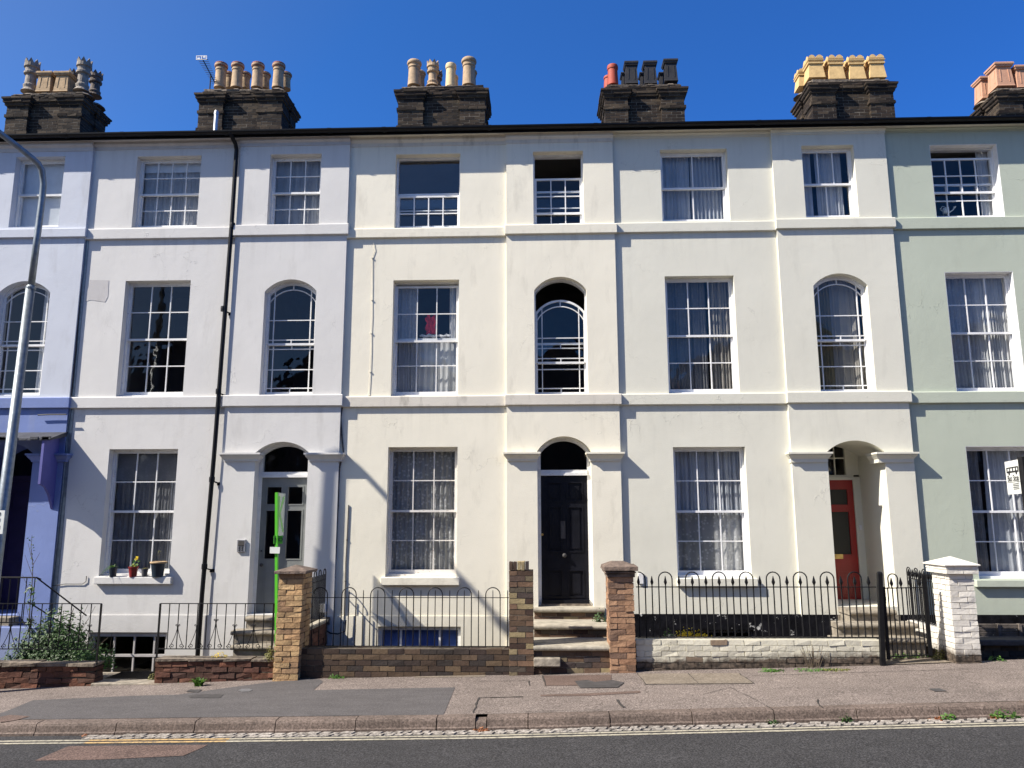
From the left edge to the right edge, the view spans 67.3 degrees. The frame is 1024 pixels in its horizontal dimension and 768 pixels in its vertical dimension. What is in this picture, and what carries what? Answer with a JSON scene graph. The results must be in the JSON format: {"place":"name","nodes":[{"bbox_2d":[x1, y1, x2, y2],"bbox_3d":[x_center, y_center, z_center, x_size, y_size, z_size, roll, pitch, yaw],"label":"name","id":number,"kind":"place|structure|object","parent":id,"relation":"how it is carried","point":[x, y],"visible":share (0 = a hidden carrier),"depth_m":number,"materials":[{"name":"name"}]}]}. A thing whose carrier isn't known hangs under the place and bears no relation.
{"place":"outdoors","nodes":[
{"label":"outdoors","id":0,"kind":"place"},
{"bbox_2d":[105,671,154,678],"bbox_3d":[-5.618,4.355,11.355,0.808,0.040,0.920,0,-10,2],"label":"floor grating","id":1,"kind":"object","parent":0,"point":[133,675],"visible":0.45,"depth_m":11.57,"materials":[{"name":"black paint"}]},
{"bbox_2d":[0,718,1023,767],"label":"road","id":2,"kind":"structure","parent":0,"point":[979,747],"depth_m":7.37,"materials":[{"name":"asphalt"}]},
{"bbox_2d":[35,745,205,760],"bbox_3d":[-3.871,3.673,7.668,1.498,0.024,0.482,0,-10,2],"label":"road patch","id":3,"kind":"object","parent":2,"relation":"on","point":[99,752],"visible":1,"depth_m":7.68,"materials":[{"name":"asphalt"}]},
{"bbox_2d":[0,700,1023,736],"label":"kerb","id":4,"kind":"structure","parent":2,"relation":"on","point":[672,717],"depth_m":8.24,"materials":[{"name":"concrete"}]},
{"bbox_2d":[0,722,1023,743],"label":"double road lines","id":5,"kind":"object","parent":2,"relation":"on","point":[513,734],"visible":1,"depth_m":7.95,"materials":[{"name":"paint"}]},
{"bbox_2d":[82,717,1023,738],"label":"gutter setts","id":6,"kind":"structure","parent":2,"relation":"on","point":[459,732],"depth_m":8.10,"materials":[{"name":"stone"}]},
{"bbox_2d":[989,709,1022,719],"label":"weed clump","id":7,"kind":"object","parent":6,"relation":"on","point":[1013,715],"visible":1,"depth_m":8.01,"materials":[{"name":"green plant"}]},
{"bbox_2d":[940,713,955,719],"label":"weed clump","id":8,"kind":"object","parent":2,"relation":"on","point":[949,717],"visible":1,"depth_m":8.03,"materials":[{"name":"green plant"}]},
{"bbox_2d":[0,659,1023,719],"bbox_3d":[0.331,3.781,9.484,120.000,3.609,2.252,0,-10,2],"label":"pavement","id":9,"kind":"structure","parent":0,"point":[992,680],"depth_m":9.35,"materials":[{"name":"concrete"}]},
{"bbox_2d":[0,130,46,580],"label":"street lamp","id":10,"kind":"object","parent":9,"relation":"on","point":[6,479],"visible":1,"depth_m":11.06,"materials":[{"name":"metal"}]},
{"bbox_2d":[0,659,104,688],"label":"garden wall","id":11,"kind":"structure","parent":9,"relation":"on","point":[26,673],"depth_m":10.68,"materials":[{"name":"red brick"}]},
{"bbox_2d":[0,603,102,674],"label":"iron railing","id":12,"kind":"object","parent":11,"relation":"on","point":[69,631],"visible":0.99,"depth_m":10.82,"materials":[{"name":"metal"}]},
{"bbox_2d":[20,635,115,665],"bbox_3d":[-6.371,3.846,11.087,1.400,0.403,0.490,0,-10,2],"label":"shrub","id":13,"kind":"object","parent":11,"relation":"on","point":[82,656],"visible":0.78,"depth_m":10.97,"materials":[{"name":"green plant"}]},
{"bbox_2d":[100,636,116,669],"bbox_3d":[-5.791,3.807,10.961,0.373,0.499,0.151,-4,-10,19],"label":"climbing plant","id":14,"kind":"object","parent":11,"relation":"on","point":[108,665],"visible":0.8,"depth_m":10.93,"materials":[{"name":"green plant"}]},
{"bbox_2d":[0,56,111,625],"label":"terraced house","id":15,"kind":"structure","parent":9,"relation":"on","point":[52,118],"depth_m":13.23,"materials":[{"name":"blue paint"}]},
{"bbox_2d":[0,482,30,608],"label":"door","id":16,"kind":"structure","parent":15,"relation":"in","point":[19,499],"depth_m":13.21,"materials":[{"name":"blue paint"}]},
{"bbox_2d":[0,283,49,395],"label":"window","id":17,"kind":"structure","parent":15,"relation":"in","point":[7,295],"depth_m":13.15,"materials":[{"name":"white paint"}]},
{"bbox_2d":[0,626,54,659],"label":"stair wall","id":18,"kind":"structure","parent":15,"relation":"on","point":[15,630],"depth_m":11.33,"materials":[{"name":"blue paint"}]},
{"bbox_2d":[0,577,86,629],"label":"stair railing","id":19,"kind":"object","parent":18,"relation":"on","point":[40,580],"visible":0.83,"depth_m":11.55,"materials":[{"name":"metal"}]},
{"bbox_2d":[14,160,64,226],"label":"window","id":20,"kind":"structure","parent":15,"relation":"in","point":[29,180],"depth_m":13.61,"materials":[{"name":"white paint"}]},
{"bbox_2d":[48,408,70,620],"bbox_3d":[-7.326,2.253,12.426,0.062,3.782,0.034,0,-10,2],"label":"wall cable","id":21,"kind":"object","parent":15,"relation":"attached to","point":[58,526],"depth_m":12.46,"materials":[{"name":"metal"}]},
{"bbox_2d":[70,281,81,394],"bbox_3d":[-7.346,-1.123,13.014,0.068,2.667,0.024,0,-10,2],"label":"wall cable","id":22,"kind":"object","parent":15,"relation":"attached to","point":[76,344],"depth_m":12.92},
{"bbox_2d":[91,678,153,685],"bbox_3d":[-5.331,4.265,10.727,0.954,0.232,0.340,0,-10,2],"label":"threshold stone","id":23,"kind":"object","parent":9,"relation":"on","point":[108,682],"visible":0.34,"depth_m":10.67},
{"bbox_2d":[190,677,206,686],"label":"weed clump","id":24,"kind":"object","parent":9,"relation":"on","point":[198,681],"visible":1,"depth_m":10.30,"materials":[{"name":"green plant"}]},
{"bbox_2d":[51,61,350,671],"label":"terraced house","id":25,"kind":"structure","parent":9,"relation":"on","point":[205,407],"depth_m":12.87,"materials":[{"name":"white paint"}]},
{"bbox_2d":[101,565,117,576],"bbox_3d":[-6.384,2.971,12.251,0.295,0.197,0.229,6,-11,-31],"label":"plant pot","id":26,"kind":"object","parent":25,"relation":"on","point":[113,571],"visible":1,"depth_m":12.20,"materials":[{"name":"plastic"}]},
{"bbox_2d":[91,632,166,671],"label":"window","id":27,"kind":"structure","parent":25,"relation":"in","point":[152,634],"depth_m":12.12,"materials":[{"name":"grey paint"}]},
{"bbox_2d":[128,556,139,576],"bbox_3d":[-6.022,2.905,12.252,0.171,0.324,0.156,0,-10,2],"label":"plant pot","id":28,"kind":"object","parent":25,"relation":"on","point":[133,569],"visible":1,"depth_m":12.21,"materials":[{"name":"ceramic"}]},
{"bbox_2d":[93,450,177,583],"bbox_3d":[-6.012,2.137,12.534,1.244,2.156,0.374,0,-10,2],"label":"window","id":29,"kind":"structure","parent":25,"relation":"in","point":[140,524],"depth_m":12.67,"materials":[{"name":"glass"}]},
{"bbox_2d":[141,568,148,576],"bbox_3d":[-5.843,2.991,12.232,0.110,0.148,0.109,0,-10,2],"label":"plant pot","id":30,"kind":"object","parent":25,"relation":"on","point":[144,571],"visible":1,"depth_m":12.20,"materials":[{"name":"grey ceramic"}]},
{"bbox_2d":[119,282,190,395],"bbox_3d":[-6.014,-0.754,13.091,1.147,2.008,0.150,0,-10,2],"label":"window","id":31,"kind":"structure","parent":25,"relation":"in","point":[123,391],"depth_m":13.08,"materials":[{"name":"white paint"}]},
{"bbox_2d":[150,551,166,576],"bbox_3d":[-5.631,2.860,12.247,0.258,0.410,0.256,0,-10,2],"label":"plant pot","id":32,"kind":"object","parent":25,"relation":"on","point":[157,568],"visible":1,"depth_m":12.15,"materials":[{"name":"plastic"}]},
{"bbox_2d":[135,159,200,226],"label":"window","id":33,"kind":"structure","parent":25,"relation":"in","point":[170,197],"depth_m":13.61,"materials":[{"name":"white paint"}]},
{"bbox_2d":[196,55,216,88],"bbox_3d":[-7.111,-7.202,17.916,0.248,0.715,0.503,-3,-10,16],"label":"tv aerial","id":34,"kind":"object","parent":25,"relation":"attached to","point":[204,56],"visible":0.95,"depth_m":17.88,"materials":[{"name":"black paint"}]},
{"bbox_2d":[237,539,245,551],"bbox_3d":[-4.301,2.571,12.220,0.132,0.195,0.036,0,-10,2],"label":"intercom","id":35,"kind":"object","parent":25,"relation":"attached to","point":[241,545],"visible":1,"depth_m":12.21,"materials":[{"name":"metal"}]},
{"bbox_2d":[255,477,306,612],"bbox_3d":[-3.719,2.605,12.429,0.755,2.174,0.105,0,-10,2],"label":"door","id":36,"kind":"structure","parent":25,"relation":"in","point":[265,593],"depth_m":12.44,"materials":[{"name":"grey paint"}]},
{"bbox_2d":[261,282,315,394],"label":"window","id":37,"kind":"structure","parent":25,"relation":"in","point":[266,349],"depth_m":12.95,"materials":[{"name":"white paint"}]},
{"bbox_2d":[269,157,321,224],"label":"window","id":38,"kind":"structure","parent":25,"relation":"in","point":[295,188],"depth_m":13.48,"materials":[{"name":"white paint"}]},
{"bbox_2d":[333,407,343,645],"bbox_3d":[-2.769,2.227,12.285,0.094,3.741,0.024,0,-10,2],"label":"wall cable","id":39,"kind":"object","parent":25,"relation":"attached to","point":[338,483],"depth_m":12.39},
{"bbox_2d":[154,655,274,682],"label":"garden wall","id":40,"kind":"structure","parent":9,"relation":"on","point":[178,669],"depth_m":10.61,"materials":[{"name":"red brick"}]},
{"bbox_2d":[155,603,274,658],"bbox_3d":[-4.146,3.488,10.745,1.638,0.822,0.030,0,-10,2],"label":"iron railing","id":41,"kind":"object","parent":40,"relation":"on","point":[196,631],"visible":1,"depth_m":10.75,"materials":[{"name":"metal"}]},
{"bbox_2d":[263,646,274,661],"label":"weed clump","id":42,"kind":"object","parent":40,"relation":"on","point":[269,656],"visible":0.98,"depth_m":10.60,"materials":[{"name":"green plant"}]},
{"bbox_2d":[0,679,454,718],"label":"tarmac patch","id":43,"kind":"object","parent":9,"relation":"on","point":[292,698],"visible":1,"depth_m":9.12,"materials":[{"name":"asphalt"}]},
{"bbox_2d":[0,715,28,721],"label":"tarmac patch","id":44,"kind":"object","parent":43,"relation":"on","point":[8,718],"visible":1,"depth_m":8.64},
{"bbox_2d":[189,694,222,697],"bbox_3d":[-3.821,3.895,9.609,0.490,0.015,0.233,-1,-10,7],"label":"drain cover","id":45,"kind":"object","parent":43,"relation":"on","point":[206,696],"visible":1,"depth_m":9.60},
{"bbox_2d":[272,565,317,680],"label":"gate pillar","id":46,"kind":"structure","parent":9,"relation":"on","point":[293,600],"depth_m":10.61,"materials":[{"name":"yellow brick"}]},
{"bbox_2d":[328,674,346,678],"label":"weed clump","id":47,"kind":"object","parent":9,"relation":"on","point":[338,676],"visible":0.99,"depth_m":10.52,"materials":[{"name":"green plant"}]},
{"bbox_2d":[300,646,508,678],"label":"garden wall","id":48,"kind":"structure","parent":9,"relation":"on","point":[317,662],"depth_m":10.56,"materials":[{"name":"brown brick"}]},
{"bbox_2d":[303,587,508,646],"bbox_3d":[-1.477,3.255,10.758,2.873,0.806,0.024,0,-10,2],"label":"iron railing","id":49,"kind":"object","parent":48,"relation":"on","point":[406,597],"visible":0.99,"depth_m":10.75,"materials":[{"name":"metal"}]},
{"bbox_2d":[414,675,485,677],"bbox_3d":[-0.839,3.996,10.562,0.988,0.021,0.325,0,-10,2],"label":"paving flag","id":50,"kind":"object","parent":9,"relation":"on","point":[452,676],"visible":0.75,"depth_m":10.47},
{"bbox_2d":[334,56,624,674],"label":"terraced house","id":51,"kind":"structure","parent":9,"relation":"on","point":[481,445],"depth_m":12.68,"materials":[{"name":"beige paint"}]},
{"bbox_2d":[343,505,348,639],"bbox_3d":[-2.624,3.008,12.146,0.031,2.167,0.024,0,-10,2],"label":"wall cable","id":52,"kind":"object","parent":51,"relation":"attached to","point":[345,568],"depth_m":12.16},
{"bbox_2d":[367,241,374,395],"bbox_3d":[-2.358,-1.105,12.847,0.075,2.675,0.022,0,-10,2],"label":"wall cable","id":53,"kind":"object","parent":51,"relation":"attached to","point":[371,326],"depth_m":12.81,"materials":[{"name":"beige paint"}]},
{"bbox_2d":[378,626,460,645],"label":"window","id":54,"kind":"structure","parent":51,"relation":"in","point":[445,636],"depth_m":12.08,"materials":[{"name":"glass"}]},
{"bbox_2d":[380,447,459,584],"bbox_3d":[-1.439,2.104,12.388,1.239,2.182,0.374,0,-10,2],"label":"window","id":55,"kind":"structure","parent":51,"relation":"in","point":[422,539],"depth_m":12.51,"materials":[{"name":"glass"}]},
{"bbox_2d":[392,282,458,395],"bbox_3d":[-1.434,-0.745,12.976,1.128,1.991,0.225,0,-10,2],"label":"window","id":56,"kind":"structure","parent":51,"relation":"in","point":[421,366],"depth_m":12.99,"materials":[{"name":"white paint"}]},
{"bbox_2d":[396,157,459,227],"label":"window","id":57,"kind":"structure","parent":51,"relation":"in","point":[423,159],"depth_m":13.35,"materials":[{"name":"white paint"}]},
{"bbox_2d":[419,334,437,337],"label":"folded clothes","id":58,"kind":"object","parent":51,"relation":"on","point":[427,336],"visible":0.98,"depth_m":13.06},
{"bbox_2d":[425,315,435,333],"bbox_3d":[-1.388,-1.025,13.157,0.203,0.350,0.040,0,-10,2],"label":"hanging cloth","id":59,"kind":"object","parent":51,"relation":"hanging from","point":[430,325],"visible":0.96,"depth_m":13.15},
{"bbox_2d":[437,333,450,337],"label":"folded clothes","id":60,"kind":"object","parent":51,"relation":"on","point":[443,336],"visible":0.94,"depth_m":13.05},
{"bbox_2d":[533,154,583,223],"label":"window","id":61,"kind":"structure","parent":51,"relation":"in","point":[570,156],"depth_m":13.24,"materials":[{"name":"white paint"}]},
{"bbox_2d":[534,279,587,393],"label":"window","id":62,"kind":"structure","parent":51,"relation":"in","point":[576,285],"depth_m":12.79,"materials":[{"name":"white paint"}]},
{"bbox_2d":[541,475,589,603],"bbox_3d":[0.842,2.472,12.295,0.755,2.005,0.117,0,-10,2],"label":"door","id":63,"kind":"structure","parent":51,"relation":"in","point":[564,501],"depth_m":12.31,"materials":[{"name":"black paint"}]},
{"bbox_2d":[592,608,605,621],"bbox_3d":[1.327,3.495,11.517,0.257,0.280,0.152,0,-10,2],"label":"weed clump","id":64,"kind":"object","parent":51,"relation":"on","point":[598,617],"visible":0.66,"depth_m":11.50,"materials":[{"name":"green plant"}]},
{"bbox_2d":[509,561,533,675],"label":"gate pillar","id":65,"kind":"structure","parent":9,"relation":"on","point":[521,637],"depth_m":10.55,"materials":[{"name":"brown brick"}]},
{"bbox_2d":[543,675,610,685],"bbox_3d":[0.828,3.845,9.980,0.928,0.031,0.652,-1,-10,6],"label":"tarmac patch","id":66,"kind":"object","parent":9,"relation":"on","point":[560,680],"visible":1,"depth_m":10.05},
{"bbox_2d":[575,680,623,687],"bbox_3d":[1.111,3.783,9.711,0.623,0.021,0.495,0,-10,2],"label":"drain cover","id":67,"kind":"object","parent":66,"relation":"on","point":[593,684],"visible":1,"depth_m":9.69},
{"bbox_2d":[541,691,639,695],"bbox_3d":[0.940,3.696,9.165,1.206,0.037,0.157,0,-10,-1],"label":"tarmac patch","id":68,"kind":"object","parent":9,"relation":"on","point":[591,694],"visible":1,"depth_m":9.17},
{"bbox_2d":[600,561,637,672],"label":"gate pillar","id":69,"kind":"structure","parent":9,"relation":"on","point":[620,619],"depth_m":10.48,"materials":[{"name":"orange brick"}]},
{"bbox_2d":[638,673,696,683],"bbox_3d":[1.988,3.790,9.901,0.665,0.020,0.705,0,-10,2],"label":"inspection cover","id":70,"kind":"object","parent":9,"relation":"on","point":[667,678],"visible":1,"depth_m":9.88,"materials":[{"name":"concrete"}]},
{"bbox_2d":[637,673,753,684],"bbox_3d":[2.325,3.774,9.875,1.348,0.038,0.806,0,-10,2],"label":"tar seam","id":71,"kind":"object","parent":9,"relation":"on","point":[657,684],"visible":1,"depth_m":9.57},
{"bbox_2d":[689,673,751,682],"bbox_3d":[2.656,3.757,9.829,0.664,0.020,0.690,0,-10,2],"label":"inspection cover","id":72,"kind":"object","parent":9,"relation":"on","point":[718,677],"visible":1,"depth_m":9.82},
{"bbox_2d":[635,637,879,670],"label":"garden wall","id":73,"kind":"structure","parent":9,"relation":"on","point":[658,654],"depth_m":10.44,"materials":[{"name":"brick"}]},
{"bbox_2d":[636,571,878,637],"bbox_3d":[3.378,3.052,10.632,3.298,0.897,0.040,0,-10,2],"label":"iron railing","id":74,"kind":"object","parent":73,"relation":"on","point":[753,587],"visible":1,"depth_m":10.63,"materials":[{"name":"metal"}]},
{"bbox_2d":[597,58,926,660],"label":"terraced house","id":75,"kind":"structure","parent":9,"relation":"on","point":[764,414],"depth_m":12.62,"materials":[{"name":"beige paint"}]},
{"bbox_2d":[638,573,643,583],"bbox_3d":[2.007,3.031,11.986,0.080,0.160,0.030,0,-10,2],"label":"wall box","id":76,"kind":"object","parent":75,"relation":"attached to","point":[640,575],"visible":0.7,"depth_m":11.97,"materials":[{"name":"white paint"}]},
{"bbox_2d":[660,152,728,220],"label":"window","id":77,"kind":"structure","parent":75,"relation":"in","point":[708,183],"depth_m":13.32,"materials":[{"name":"white paint"}]},
{"bbox_2d":[665,278,737,393],"bbox_3d":[3.122,-0.791,12.832,1.162,1.994,0.223,0,-10,2],"label":"window","id":78,"kind":"structure","parent":75,"relation":"in","point":[687,336],"depth_m":12.87,"materials":[{"name":"white paint"}]},
{"bbox_2d":[677,630,752,636],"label":"window","id":79,"kind":"structure","parent":75,"relation":"in","point":[692,631],"depth_m":11.87,"materials":[{"name":"glass"}]},
{"bbox_2d":[673,447,757,585],"bbox_3d":[3.185,2.089,12.253,1.236,2.173,0.404,0,-10,2],"label":"window","id":80,"kind":"structure","parent":75,"relation":"in","point":[712,536],"depth_m":12.37,"materials":[{"name":"glass"}]},
{"bbox_2d":[801,148,855,216],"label":"window","id":81,"kind":"structure","parent":75,"relation":"in","point":[829,184],"depth_m":13.19,"materials":[{"name":"white paint"}]},
{"bbox_2d":[813,276,872,390],"bbox_3d":[5.406,-0.813,12.705,0.900,1.997,0.215,0,-10,2],"label":"window","id":82,"kind":"structure","parent":75,"relation":"in","point":[839,340],"depth_m":12.74,"materials":[{"name":"white paint"}]},
{"bbox_2d":[829,480,860,598],"bbox_3d":[5.444,2.672,12.968,0.726,2.088,0.063,0,-10,2],"label":"door","id":83,"kind":"structure","parent":75,"relation":"in","point":[841,491],"depth_m":12.98,"materials":[{"name":"red paint"}]},
{"bbox_2d":[759,668,784,672],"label":"weed clump","id":84,"kind":"object","parent":9,"relation":"on","point":[770,670],"visible":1,"depth_m":10.15,"materials":[{"name":"green plant"}]},
{"bbox_2d":[800,645,825,667],"bbox_3d":[4.044,3.691,10.332,0.353,0.357,0.087,0,-10,2],"label":"dry weed","id":85,"kind":"object","parent":9,"relation":"on","point":[812,656],"visible":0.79,"depth_m":10.34,"materials":[{"name":"beige plant"}]},
{"bbox_2d":[794,666,842,671],"bbox_3d":[4.090,3.765,10.136,0.729,0.057,0.181,0,-10,2],"label":"weed clump","id":86,"kind":"object","parent":9,"relation":"on","point":[811,670],"visible":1,"depth_m":10.11,"materials":[{"name":"green plant"}]},
{"bbox_2d":[876,571,885,665],"bbox_3d":[5.006,3.224,10.427,0.122,1.335,0.064,0,-10,2],"label":"gate post","id":87,"kind":"object","parent":9,"relation":"on","point":[881,624],"visible":0.86,"depth_m":10.41,"materials":[{"name":"metal"}]},
{"bbox_2d":[883,573,932,658],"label":"iron gate","id":88,"kind":"structure","parent":87,"relation":"attached to","point":[926,614],"depth_m":10.50,"materials":[{"name":"metal"}]},
{"bbox_2d":[790,54,1023,633],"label":"terraced house","id":89,"kind":"structure","parent":9,"relation":"on","point":[960,272],"depth_m":12.68,"materials":[{"name":"green paint"}]},
{"bbox_2d":[940,206,955,214],"bbox_3d":[7.464,-2.978,13.160,0.277,0.146,0.101,0,-10,2],"label":"watering can","id":90,"kind":"object","parent":89,"relation":"in","point":[944,210],"visible":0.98,"depth_m":13.14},
{"bbox_2d":[930,148,999,216],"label":"window","id":91,"kind":"structure","parent":89,"relation":"in","point":[987,191],"depth_m":13.12,"materials":[{"name":"white paint"}]},
{"bbox_2d":[945,274,1020,390],"bbox_3d":[7.684,-0.828,12.682,1.121,2.018,0.212,0,-10,2],"label":"window","id":92,"kind":"structure","parent":89,"relation":"in","point":[983,342],"depth_m":12.72,"materials":[{"name":"white paint"}]},
{"bbox_2d":[966,447,1023,586],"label":"window","id":93,"kind":"structure","parent":89,"relation":"in","point":[1005,512],"depth_m":12.22,"materials":[{"name":"glass"}]},
{"bbox_2d":[886,658,949,664],"bbox_3d":[5.456,3.779,10.466,0.916,0.026,0.350,1,-10,-8],"label":"gate threshold","id":94,"kind":"object","parent":9,"relation":"on","point":[922,660],"visible":0.91,"depth_m":10.48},
{"bbox_2d":[931,646,944,659],"bbox_3d":[5.864,3.688,10.605,0.156,0.216,0.173,8,-13,-40],"label":"weed clump","id":95,"kind":"object","parent":94,"relation":"on","point":[940,655],"visible":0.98,"depth_m":10.57,"materials":[{"name":"green plant"}]},
{"bbox_2d":[928,688,945,690],"bbox_3d":[4.886,3.511,8.829,0.140,0.005,0.159,0,-10,2],"label":"drain cover","id":96,"kind":"object","parent":9,"relation":"in","point":[936,689],"visible":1,"depth_m":8.85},
{"bbox_2d":[923,556,981,663],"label":"gate pillar","id":97,"kind":"structure","parent":9,"relation":"on","point":[955,609],"depth_m":10.44,"materials":[{"name":"brick"}]},
{"bbox_2d":[970,61,1023,115],"bbox_3d":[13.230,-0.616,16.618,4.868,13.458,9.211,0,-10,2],"label":"chimney","id":98,"kind":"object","parent":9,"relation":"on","point":[998,87],"depth_m":17.38,"materials":[{"name":"brick"}]},
{"bbox_2d":[977,623,1023,660],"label":"garden wall","id":99,"kind":"structure","parent":9,"relation":"on","point":[997,643],"depth_m":10.86,"materials":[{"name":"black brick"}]},
{"bbox_2d":[1005,457,1023,508],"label":"sign","id":100,"kind":"object","parent":9,"relation":"on","point":[1014,469],"visible":1,"depth_m":9.17,"materials":[{"name":"white paint"}]},
{"bbox_2d":[0,0,1023,131],"label":"sky","id":101,"kind":"structure","parent":0,"point":[539,61],"materials":[{"name":"blue"}]},
{"bbox_2d":[103,656,929,678],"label":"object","id":102,"kind":"structure","parent":0,"point":[106,674],"depth_m":11.83,"materials":[{"name":"stone"}]},
{"bbox_2d":[0,602,98,659],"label":"shrub","id":103,"kind":"object","parent":102,"relation":"on","point":[64,632],"visible":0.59,"depth_m":11.21,"materials":[{"name":"green plant"}]},
{"bbox_2d":[23,537,39,628],"bbox_3d":[-7.132,2.933,11.381,0.211,1.369,0.204,6,-12,-32],"label":"tall weed","id":104,"kind":"object","parent":103,"relation":"on","point":[31,588],"visible":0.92,"depth_m":11.40,"materials":[{"name":"green plant"}]},
{"bbox_2d":[270,492,284,645],"bbox_3d":[-3.425,2.934,11.389,0.189,2.618,0.543,0,-10,2],"label":"agents board","id":105,"kind":"object","parent":102,"relation":"on","point":[279,514],"visible":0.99,"depth_m":11.30,"materials":[{"name":"green plastic"}]},
{"bbox_2d":[308,623,326,644],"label":"side wall","id":106,"kind":"structure","parent":102,"relation":"on","point":[322,631],"depth_m":11.48,"materials":[{"name":"red brick"}]},
{"bbox_2d":[309,619,328,629],"bbox_3d":[-2.995,3.589,11.480,0.269,0.049,0.970,0,-10,2],"label":"wall coping","id":107,"kind":"object","parent":106,"relation":"on","point":[316,623],"depth_m":11.54,"materials":[{"name":"stone"}]},
{"bbox_2d":[309,569,325,622],"bbox_3d":[-2.928,3.169,11.541,0.014,0.736,0.916,0,-10,2],"label":"iron railing","id":108,"kind":"object","parent":107,"relation":"on","point":[318,581],"visible":0.71,"depth_m":11.61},
{"bbox_2d":[676,627,711,635],"bbox_3d":[2.551,3.512,10.840,0.540,0.182,0.166,0,-10,2],"label":"flowering plant","id":109,"kind":"object","parent":102,"relation":"on","point":[685,633],"visible":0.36,"depth_m":10.82,"materials":[{"name":"yellow plant"}]},
{"bbox_2d":[907,620,938,657],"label":"side wall","id":110,"kind":"structure","parent":102,"relation":"on","point":[934,638],"depth_m":10.94,"materials":[{"name":"white paint"}]},
{"bbox_2d":[906,567,936,625],"bbox_3d":[6.032,3.107,11.316,0.037,0.773,0.836,0,-10,2],"label":"iron railing","id":111,"kind":"object","parent":110,"relation":"on","point":[919,573],"visible":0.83,"depth_m":11.36,"materials":[{"name":"metal"}]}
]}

